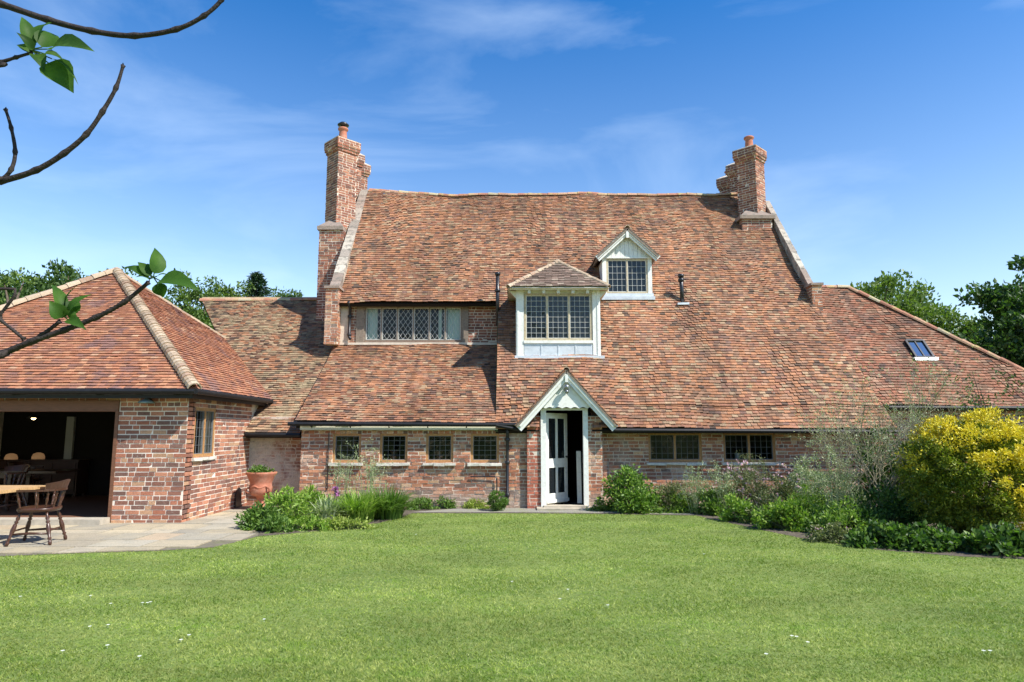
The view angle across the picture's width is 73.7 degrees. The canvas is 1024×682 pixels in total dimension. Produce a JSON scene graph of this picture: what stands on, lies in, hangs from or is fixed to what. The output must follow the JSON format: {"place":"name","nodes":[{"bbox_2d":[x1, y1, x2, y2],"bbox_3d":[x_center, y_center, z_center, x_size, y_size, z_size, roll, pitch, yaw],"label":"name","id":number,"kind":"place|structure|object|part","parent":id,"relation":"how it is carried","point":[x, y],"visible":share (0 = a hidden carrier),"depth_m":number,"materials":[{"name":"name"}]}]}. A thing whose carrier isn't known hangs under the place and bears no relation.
{"place":"outdoors","nodes":[
{"label":"outdoors","id":0,"kind":"place"},
{"bbox_2d":[0,530,259,555],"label":"patio","id":1,"kind":"structure","parent":0,"point":[212,544],"depth_m":9.90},
{"bbox_2d":[0,506,277,553],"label":"patio flags","id":2,"kind":"object","parent":1,"relation":"on","point":[193,533],"visible":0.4,"depth_m":10.76},
{"bbox_2d":[0,485,45,493],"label":"dining table","id":3,"kind":"object","parent":2,"relation":"on","point":[7,488],"visible":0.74,"depth_m":10.21,"materials":[{"name":"brown wood"}]},
{"bbox_2d":[4,479,70,546],"bbox_3d":[-7.013,2.536,10.180,0.660,0.934,0.655,2,-8,-12],"label":"captain chair","id":4,"kind":"object","parent":2,"relation":"on","point":[61,486],"visible":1,"depth_m":10.05,"materials":[{"name":"brown wood"}]},
{"bbox_2d":[244,471,276,508],"bbox_3d":[-5.359,3.191,14.556,0.644,0.790,0.644,0,-8,0],"label":"terracotta urn","id":5,"kind":"object","parent":2,"relation":"on","point":[260,486],"visible":0.94,"depth_m":14.37,"materials":[{"name":"orange ceramic"}]},
{"bbox_2d":[246,464,277,475],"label":"urn plants","id":6,"kind":"object","parent":5,"relation":"in","point":[258,469],"visible":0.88,"depth_m":14.48,"materials":[{"name":"green plant"}]},
{"bbox_2d":[390,450,396,458],"bbox_3d":[-2.665,2.587,15.344,0.173,0.260,0.173,0,-8,0],"label":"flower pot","id":7,"kind":"object","parent":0,"point":[393,454],"visible":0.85,"depth_m":15.30,"materials":[{"name":"ceramic"}]},
{"bbox_2d":[436,450,443,458],"bbox_3d":[-1.617,2.587,15.344,0.174,0.260,0.163,0,-8,0],"label":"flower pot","id":8,"kind":"object","parent":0,"point":[439,456],"visible":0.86,"depth_m":15.31,"materials":[{"name":"ceramic"}]},
{"bbox_2d":[0,512,1023,681],"bbox_3d":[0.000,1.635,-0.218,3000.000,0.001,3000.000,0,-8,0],"label":"ground","id":9,"kind":"structure","parent":0,"point":[565,585],"depth_m":6.55,"materials":[{"name":"green plant"}]},
{"bbox_2d":[0,272,39,304],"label":"tree","id":10,"kind":"object","parent":9,"relation":"on","point":[28,279],"visible":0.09,"depth_m":25.62,"materials":[{"name":"green plant"}]},
{"bbox_2d":[0,271,56,303],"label":"tree","id":11,"kind":"object","parent":9,"relation":"on","point":[23,290],"visible":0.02,"depth_m":29.28,"materials":[{"name":"green plant"}]},
{"bbox_2d":[0,258,87,293],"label":"tree","id":12,"kind":"object","parent":9,"relation":"on","point":[67,274],"visible":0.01,"depth_m":32.05,"materials":[{"name":"green plant"}]},
{"bbox_2d":[0,0,223,358],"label":"lilac tree","id":13,"kind":"object","parent":9,"relation":"on","point":[60,71],"visible":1,"depth_m":1.33,"materials":[{"name":"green plant"}]},
{"bbox_2d":[59,266,180,303],"bbox_3d":[-21.499,1.170,35.970,7.006,10.712,6.627,5,-9,-32],"label":"tree","id":14,"kind":"object","parent":9,"relation":"on","point":[131,272],"visible":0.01,"depth_m":37.10,"materials":[{"name":"green plant"}]},
{"bbox_2d":[0,267,273,525],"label":"garden room","id":15,"kind":"object","parent":9,"relation":"on","point":[177,451],"visible":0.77,"depth_m":13.59,"materials":[{"name":"brown tile"}]},
{"bbox_2d":[0,464,29,510],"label":"captain chair","id":16,"kind":"object","parent":15,"relation":"on","point":[15,470],"visible":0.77,"depth_m":13.69,"materials":[{"name":"brown wood"}]},
{"bbox_2d":[3,461,45,501],"bbox_3d":[-11.129,3.205,15.602,0.741,0.934,0.721,3,-8,-20],"label":"captain chair","id":17,"kind":"object","parent":15,"relation":"on","point":[14,463],"visible":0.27,"depth_m":15.70,"materials":[{"name":"brown wood"}]},
{"bbox_2d":[27,414,39,419],"bbox_3d":[-10.796,0.818,15.528,0.280,1.935,0.276,0,-8,0],"label":"pendant lamp","id":18,"kind":"object","parent":15,"relation":"hanging from","point":[33,416],"visible":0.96,"depth_m":15.36,"materials":[{"name":"black metal"}]},
{"bbox_2d":[0,469,81,506],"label":"dining table","id":19,"kind":"object","parent":15,"relation":"on","point":[29,477],"visible":0.59,"depth_m":14.71,"materials":[{"name":"brown wood"}]},
{"bbox_2d":[0,459,90,496],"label":"dresser","id":20,"kind":"object","parent":15,"relation":"on","point":[78,482],"visible":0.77,"depth_m":16.72,"materials":[{"name":"brown wood"}]},
{"bbox_3d":[-12.660,3.337,16.692,0.520,0.700,0.024,0,-8,0],"label":"door","id":21,"kind":"part","parent":20,"relation":"part of","materials":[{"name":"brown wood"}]},
{"bbox_2d":[4,453,17,459],"bbox_3d":[-12.377,2.857,16.870,0.280,0.160,0.276,0,-8,0],"label":"table lamp","id":22,"kind":"object","parent":20,"relation":"on","point":[11,456],"visible":1,"depth_m":16.78,"materials":[{"name":"beige fabric"}]},
{"bbox_3d":[-12.090,3.337,16.692,0.520,0.700,0.024,0,-8,0],"label":"door","id":23,"kind":"part","parent":20,"relation":"part of","materials":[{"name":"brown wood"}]},
{"bbox_2d":[31,452,44,459],"bbox_3d":[-11.706,2.842,16.872,0.280,0.169,0.276,0,-8,0],"label":"table lamp","id":24,"kind":"object","parent":20,"relation":"on","point":[38,456],"visible":1,"depth_m":16.79,"materials":[{"name":"beige fabric"}]},
{"bbox_3d":[-11.520,3.337,16.692,0.520,0.700,0.024,0,-8,0],"label":"door","id":25,"kind":"part","parent":20,"relation":"part of","materials":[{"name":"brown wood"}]},
{"bbox_3d":[-10.950,3.337,16.692,0.520,0.700,0.024,0,-8,0],"label":"door","id":26,"kind":"part","parent":20,"relation":"part of","materials":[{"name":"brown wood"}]},
{"bbox_2d":[63,417,75,458],"bbox_3d":[-11.180,2.455,17.267,0.188,1.073,0.080,0,-8,0],"label":"pale doorway","id":27,"kind":"structure","parent":15,"relation":"in","point":[71,421],"depth_m":17.23,"materials":[{"name":"paint"}]},
{"bbox_2d":[138,398,154,403],"bbox_3d":[-6.684,1.067,12.489,0.296,0.142,0.296,-8,-11,44],"label":"wall lamp","id":28,"kind":"object","parent":15,"relation":"attached to","point":[147,401],"visible":0.98,"depth_m":12.42,"materials":[{"name":"black metal"}]},
{"bbox_2d":[191,407,216,460],"bbox_3d":[-6.030,1.818,13.337,0.192,1.016,1.048,0,-8,0],"label":"window","id":29,"kind":"structure","parent":15,"relation":"in","point":[202,456],"depth_m":13.35,"materials":[{"name":"brown wood"}]},
{"bbox_2d":[162,268,212,328],"bbox_3d":[-14.747,1.274,30.105,3.864,8.954,3.723,7,-10,-40],"label":"tree","id":30,"kind":"object","parent":9,"relation":"on","point":[188,307],"visible":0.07,"depth_m":30.17,"materials":[{"name":"green plant"}]},
{"bbox_2d":[181,275,226,329],"bbox_3d":[-14.169,1.355,31.119,3.969,9.061,3.882,6,-10,-39],"label":"tree","id":31,"kind":"object","parent":9,"relation":"on","point":[210,290],"visible":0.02,"depth_m":31.52,"materials":[{"name":"green plant"}]},
{"bbox_2d":[200,280,255,319],"bbox_3d":[-13.368,1.490,32.209,3.912,9.084,3.670,0,-8,0],"label":"tree","id":32,"kind":"object","parent":9,"relation":"on","point":[230,292],"visible":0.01,"depth_m":32.51,"materials":[{"name":"green plant"}]},
{"bbox_2d":[237,271,273,296],"bbox_3d":[-12.145,1.312,33.127,8.573,9.662,8.750,0,-8,0],"label":"fir tree","id":33,"kind":"object","parent":9,"relation":"on","point":[260,282],"visible":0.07,"depth_m":33.50,"materials":[{"name":"green plant"}]},
{"bbox_2d":[268,287,302,296],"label":"tree","id":34,"kind":"object","parent":9,"relation":"on","point":[291,293],"visible":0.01,"depth_m":36.26,"materials":[{"name":"green plant"}]},
{"bbox_2d":[199,121,1023,509],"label":"farmhouse","id":35,"kind":"object","parent":9,"relation":"on","point":[665,337],"visible":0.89,"depth_m":17.21,"materials":[{"name":"tile"}]},
{"bbox_2d":[328,433,362,465],"bbox_3d":[-3.653,2.402,15.093,0.752,0.709,0.237,0,-8,0],"label":"window","id":36,"kind":"structure","parent":35,"relation":"in","point":[335,445],"depth_m":15.12,"materials":[{"name":"brown wood"}]},
{"bbox_2d":[376,433,409,465],"bbox_3d":[-2.619,2.401,15.095,0.745,0.708,0.234,0,-8,0],"label":"window","id":37,"kind":"structure","parent":35,"relation":"in","point":[382,435],"depth_m":15.11,"materials":[{"name":"brown wood"}]},
{"bbox_2d":[364,307,461,340],"bbox_3d":[-2.669,-0.457,18.546,2.645,0.964,0.154,0,-8,0],"label":"window","id":38,"kind":"structure","parent":35,"relation":"in","point":[452,316],"depth_m":18.53,"materials":[{"name":"grey wood"}]},
{"bbox_2d":[422,433,455,465],"bbox_3d":[-1.603,2.404,15.094,0.728,0.712,0.235,0,-8,0],"label":"window","id":39,"kind":"structure","parent":35,"relation":"in","point":[436,462],"depth_m":15.11,"materials":[{"name":"brown wood"}]},
{"bbox_2d":[467,433,501,465],"bbox_3d":[-0.601,2.402,15.090,0.758,0.711,0.240,0,-8,0],"label":"window","id":40,"kind":"structure","parent":35,"relation":"in","point":[482,462],"depth_m":15.10,"materials":[{"name":"brown wood"}]},
{"bbox_2d":[546,413,568,503],"bbox_3d":[1.018,2.622,15.332,0.104,1.988,0.807,-6,-10,40],"label":"door","id":41,"kind":"structure","parent":35,"relation":"in","point":[556,423],"depth_m":15.34,"materials":[{"name":"white paint"}]},
{"bbox_2d":[564,384,568,393],"bbox_3d":[1.190,1.051,14.890,0.110,0.208,0.164,0,-8,0],"label":"security light","id":42,"kind":"object","parent":35,"relation":"attached to","point":[566,388],"visible":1,"depth_m":14.83,"materials":[{"name":"grey metal"}]},
{"bbox_2d":[646,433,706,465],"bbox_3d":[3.668,2.423,15.320,1.326,0.732,0.240,0,-8,0],"label":"window","id":43,"kind":"structure","parent":35,"relation":"in","point":[685,461],"depth_m":15.35,"materials":[{"name":"brown wood"}]},
{"bbox_2d":[721,433,780,464],"bbox_3d":[5.335,2.423,15.329,1.305,0.728,0.225,0,-8,0],"label":"window","id":44,"kind":"structure","parent":35,"relation":"in","point":[772,461],"depth_m":15.36,"materials":[{"name":"brown wood"}]},
{"bbox_2d":[258,508,1023,558],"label":"flower bed","id":45,"kind":"object","parent":9,"relation":"on","point":[801,534],"visible":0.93,"depth_m":11.40,"materials":[{"name":"soil"}]},
{"bbox_2d":[232,500,289,530],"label":"leafy plant","id":46,"kind":"object","parent":45,"relation":"on","point":[250,518],"visible":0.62,"depth_m":11.64,"materials":[{"name":"green plant"}]},
{"bbox_2d":[255,512,303,533],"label":"leafy plant","id":47,"kind":"object","parent":45,"relation":"on","point":[270,522],"visible":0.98,"depth_m":11.34,"materials":[{"name":"green plant"}]},
{"bbox_2d":[263,483,316,520],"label":"leafy shrub","id":48,"kind":"object","parent":45,"relation":"on","point":[295,508],"visible":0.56,"depth_m":12.34,"materials":[{"name":"green plant"}]},
{"bbox_2d":[279,513,332,531],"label":"ground cover","id":49,"kind":"object","parent":45,"relation":"on","point":[313,523],"visible":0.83,"depth_m":11.55,"materials":[{"name":"green plant"}]},
{"bbox_2d":[292,483,324,516],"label":"leafy plant","id":50,"kind":"object","parent":45,"relation":"on","point":[310,489],"visible":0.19,"depth_m":13.16,"materials":[{"name":"green plant"}]},
{"bbox_2d":[304,491,337,517],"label":"leafy plant","id":51,"kind":"object","parent":45,"relation":"on","point":[315,498],"visible":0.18,"depth_m":13.11,"materials":[{"name":"green plant"}]},
{"bbox_2d":[304,486,350,521],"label":"iris clump","id":52,"kind":"object","parent":45,"relation":"on","point":[328,511],"visible":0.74,"depth_m":12.40,"materials":[{"name":"green plant"}]},
{"bbox_2d":[326,439,357,499],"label":"fennel plant","id":53,"kind":"object","parent":45,"relation":"on","point":[339,473],"visible":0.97,"depth_m":13.91,"materials":[{"name":"green plant"}]},
{"bbox_2d":[314,514,378,530],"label":"ground cover","id":54,"kind":"object","parent":45,"relation":"on","point":[336,523],"visible":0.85,"depth_m":11.66,"materials":[{"name":"green plant"}]},
{"bbox_2d":[336,491,364,515],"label":"leafy plant","id":55,"kind":"object","parent":45,"relation":"on","point":[347,498],"visible":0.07,"depth_m":13.69,"materials":[{"name":"green plant"}]},
{"bbox_2d":[316,486,392,522],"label":"daylily clump","id":56,"kind":"object","parent":45,"relation":"on","point":[361,507],"visible":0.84,"depth_m":12.56,"materials":[{"name":"green plant"}]},
{"bbox_2d":[351,437,392,495],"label":"fennel plant","id":57,"kind":"object","parent":45,"relation":"on","point":[371,480],"visible":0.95,"depth_m":13.69,"materials":[{"name":"green plant"}]},
{"bbox_2d":[365,480,422,519],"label":"daylily clump","id":58,"kind":"object","parent":45,"relation":"on","point":[397,502],"visible":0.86,"depth_m":13.02,"materials":[{"name":"green plant"}]},
{"bbox_2d":[405,496,438,510],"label":"plant","id":59,"kind":"object","parent":45,"relation":"on","point":[424,504],"visible":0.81,"depth_m":14.67,"materials":[{"name":"green plant"}]},
{"bbox_2d":[434,496,457,508],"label":"plant","id":60,"kind":"object","parent":45,"relation":"on","point":[447,505],"visible":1,"depth_m":14.84,"materials":[{"name":"green plant"}]},
{"bbox_2d":[460,498,490,508],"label":"plant","id":61,"kind":"object","parent":45,"relation":"on","point":[470,503],"visible":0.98,"depth_m":14.81,"materials":[{"name":"green plant"}]},
{"bbox_2d":[586,501,653,511],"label":"plant","id":62,"kind":"object","parent":45,"relation":"on","point":[607,507],"visible":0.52,"depth_m":14.34,"materials":[{"name":"green plant"}]},
{"bbox_2d":[594,464,668,513],"bbox_3d":[2.458,3.105,14.283,1.220,1.070,1.309,6,-10,-37],"label":"rose shrub","id":63,"kind":"object","parent":45,"relation":"on","point":[632,492],"visible":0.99,"depth_m":14.10,"materials":[{"name":"green plant"}]},
{"bbox_2d":[653,479,695,512],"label":"rosemary shrub","id":64,"kind":"object","parent":45,"relation":"on","point":[673,486],"visible":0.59,"depth_m":14.29,"materials":[{"name":"green plant"}]},
{"bbox_2d":[658,490,700,513],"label":"leafy plant","id":65,"kind":"object","parent":45,"relation":"on","point":[683,503],"visible":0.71,"depth_m":14.12,"materials":[{"name":"green plant"}]},
{"bbox_2d":[675,462,711,513],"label":"tall grassy plant","id":66,"kind":"object","parent":45,"relation":"on","point":[695,504],"visible":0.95,"depth_m":13.93,"materials":[{"name":"green plant"}]},
{"bbox_2d":[691,487,730,516],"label":"leafy plant","id":67,"kind":"object","parent":45,"relation":"on","point":[710,505],"visible":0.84,"depth_m":13.72,"materials":[{"name":"green plant"}]},
{"bbox_2d":[690,460,743,511],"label":"tall grassy plant","id":68,"kind":"object","parent":45,"relation":"on","point":[725,484],"visible":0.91,"depth_m":13.71,"materials":[{"name":"green plant"}]},
{"bbox_2d":[718,492,755,522],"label":"leafy plant","id":69,"kind":"object","parent":45,"relation":"on","point":[738,507],"visible":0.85,"depth_m":12.69,"materials":[{"name":"green plant"}]},
{"bbox_2d":[715,459,771,513],"bbox_3d":[4.706,3.009,14.009,1.412,1.158,1.000,0,-8,0],"label":"pink flower plant","id":70,"kind":"object","parent":45,"relation":"on","point":[749,494],"visible":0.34,"depth_m":13.96,"materials":[{"name":"green plant"}]},
{"bbox_2d":[732,450,773,507],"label":"tall grassy plant","id":71,"kind":"object","parent":45,"relation":"on","point":[754,482],"visible":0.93,"depth_m":13.60,"materials":[{"name":"green plant"}]},
{"bbox_2d":[740,492,784,523],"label":"leafy plant","id":72,"kind":"object","parent":45,"relation":"on","point":[763,498],"visible":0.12,"depth_m":12.44,"materials":[{"name":"green plant"}]},
{"bbox_2d":[753,463,811,509],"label":"pink flower plant","id":73,"kind":"object","parent":45,"relation":"on","point":[781,486],"visible":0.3,"depth_m":13.41,"materials":[{"name":"green plant"}]},
{"bbox_2d":[751,496,818,531],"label":"leafy plant","id":74,"kind":"object","parent":45,"relation":"on","point":[767,518],"visible":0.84,"depth_m":11.62,"materials":[{"name":"green plant"}]},
{"bbox_2d":[770,483,831,528],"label":"leafy plant","id":75,"kind":"object","parent":45,"relation":"on","point":[809,501],"visible":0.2,"depth_m":11.97,"materials":[{"name":"green plant"}]},
{"bbox_2d":[781,452,834,498],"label":"silver shrub","id":76,"kind":"object","parent":45,"relation":"on","point":[801,470],"visible":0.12,"depth_m":13.67,"materials":[{"name":"green plant"}]},
{"bbox_2d":[783,461,833,506],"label":"tall grassy plant","id":77,"kind":"object","parent":45,"relation":"on","point":[802,481],"visible":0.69,"depth_m":12.35,"materials":[{"name":"green plant"}]},
{"bbox_2d":[792,502,850,532],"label":"leafy plant","id":78,"kind":"object","parent":45,"relation":"on","point":[814,515],"visible":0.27,"depth_m":11.42,"materials":[{"name":"green plant"}]},
{"bbox_2d":[803,521,850,543],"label":"ground cover","id":79,"kind":"object","parent":45,"relation":"on","point":[835,534],"visible":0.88,"depth_m":10.35,"materials":[{"name":"green plant"}]},
{"bbox_2d":[807,444,863,509],"bbox_3d":[5.486,2.466,11.612,0.900,1.485,0.768,-8,-11,44],"label":"tall grassy plant","id":80,"kind":"object","parent":45,"relation":"on","point":[843,485],"visible":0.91,"depth_m":11.59,"materials":[{"name":"green plant"}]},
{"bbox_2d":[809,464,877,513],"bbox_3d":[5.955,2.798,12.341,1.253,1.129,1.028,-4,-9,30],"label":"silver shrub","id":81,"kind":"object","parent":45,"relation":"on","point":[834,500],"visible":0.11,"depth_m":12.28,"materials":[{"name":"green plant"}]},
{"bbox_2d":[816,495,886,535],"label":"leafy plant","id":82,"kind":"object","parent":45,"relation":"on","point":[833,515],"visible":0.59,"depth_m":10.84,"materials":[{"name":"green plant"}]},
{"bbox_2d":[838,480,931,527],"bbox_3d":[6.037,2.748,11.183,1.646,0.926,1.097,0,-8,0],"label":"leafy shrub","id":83,"kind":"object","parent":45,"relation":"on","point":[905,515],"visible":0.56,"depth_m":11.04,"materials":[{"name":"green plant"}]},
{"bbox_2d":[841,519,929,551],"bbox_3d":[5.482,2.826,9.951,1.333,0.472,0.930,3,-8,-24],"label":"ivy mound","id":84,"kind":"object","parent":45,"relation":"on","point":[880,534],"visible":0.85,"depth_m":9.84,"materials":[{"name":"green plant"}]},
{"bbox_2d":[852,411,927,523],"bbox_3d":[7.522,2.394,12.963,2.640,2.157,1.532,0,-8,0],"label":"leafy shrub","id":85,"kind":"object","parent":45,"relation":"on","point":[882,429],"visible":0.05,"depth_m":13.08,"materials":[{"name":"green plant"}]},
{"bbox_2d":[851,434,934,523],"bbox_3d":[7.075,2.583,12.724,2.084,1.674,1.420,3,-8,-22],"label":"leafy shrub","id":86,"kind":"object","parent":45,"relation":"on","point":[864,479],"visible":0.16,"depth_m":12.68,"materials":[{"name":"green plant"}]},
{"bbox_2d":[789,346,1023,519],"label":"twiggy bush","id":87,"kind":"object","parent":45,"relation":"on","point":[915,420],"visible":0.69,"depth_m":11.69,"materials":[{"name":"green plant"}]},
{"bbox_2d":[802,381,1017,522],"bbox_3d":[6.584,1.996,11.779,3.046,2.469,2.934,0,-8,0],"label":"twiggy bush","id":88,"kind":"object","parent":45,"relation":"on","point":[866,451],"visible":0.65,"depth_m":11.95,"materials":[{"name":"green plant"}]},
{"bbox_2d":[899,519,973,552],"bbox_3d":[6.081,2.803,9.787,1.210,0.454,0.890,0,-8,0],"label":"ivy mound","id":89,"kind":"object","parent":45,"relation":"on","point":[943,538],"visible":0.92,"depth_m":9.57,"materials":[{"name":"green plant"}]},
{"bbox_2d":[892,406,1023,534],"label":"golden shrub","id":90,"kind":"object","parent":45,"relation":"on","point":[995,455],"visible":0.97,"depth_m":10.35,"materials":[{"name":"yellow plant"}]},
{"bbox_2d":[942,365,1023,489],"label":"sapling","id":91,"kind":"object","parent":45,"relation":"on","point":[980,402],"visible":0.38,"depth_m":13.58,"materials":[{"name":"green plant"}]},
{"bbox_2d":[960,518,1023,557],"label":"leafy plant","id":92,"kind":"object","parent":45,"relation":"on","point":[1006,540],"visible":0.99,"depth_m":9.26,"materials":[{"name":"green plant"}]},
{"bbox_2d":[850,269,956,334],"bbox_3d":[16.491,1.260,30.143,7.036,8.992,5.948,0,-8,0],"label":"tree","id":93,"kind":"object","parent":9,"relation":"on","point":[877,289],"visible":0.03,"depth_m":29.33,"materials":[{"name":"green plant"}]},
{"bbox_2d":[881,278,982,333],"bbox_3d":[18.405,1.493,31.154,6.243,8.797,5.458,0,-8,0],"label":"tree","id":94,"kind":"object","parent":9,"relation":"on","point":[918,283],"visible":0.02,"depth_m":30.78,"materials":[{"name":"green plant"}]},
{"bbox_2d":[928,305,991,340],"bbox_3d":[18.627,1.986,28.846,4.570,7.211,4.638,4,-9,-28],"label":"tree","id":95,"kind":"object","parent":9,"relation":"on","point":[966,324],"visible":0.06,"depth_m":28.69,"materials":[{"name":"green plant"}]},
{"bbox_2d":[953,254,1023,353],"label":"tree","id":96,"kind":"object","parent":9,"relation":"on","point":[1003,304],"visible":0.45,"depth_m":22.65,"materials":[{"name":"green plant"}]},
{"bbox_2d":[973,331,1023,367],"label":"tree","id":97,"kind":"object","parent":9,"relation":"on","point":[1015,354],"visible":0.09,"depth_m":20.94,"materials":[{"name":"green plant"}]},
{"bbox_2d":[0,0,1023,337],"label":"sky","id":98,"kind":"structure","parent":0,"point":[891,132],"materials":[{"name":"blue"}]},
{"bbox_2d":[418,508,693,514],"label":"path","id":99,"kind":"structure","parent":0,"point":[513,510],"depth_m":14.24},
{"bbox_2d":[487,490,509,510],"bbox_3d":[-0.312,3.374,14.437,0.462,0.460,0.465,5,-9,-33],"label":"box ball","id":100,"kind":"object","parent":99,"relation":"on","point":[501,504],"visible":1,"depth_m":14.34,"materials":[{"name":"green plant"}]},
{"bbox_2d":[576,451,581,502],"bbox_3d":[1.523,3.088,15.513,0.100,1.161,0.160,0,-8,0],"label":"leaning board","id":101,"kind":"object","parent":99,"relation":"on","point":[579,486],"visible":1,"depth_m":15.49,"materials":[{"name":"white paint"}]}
]}

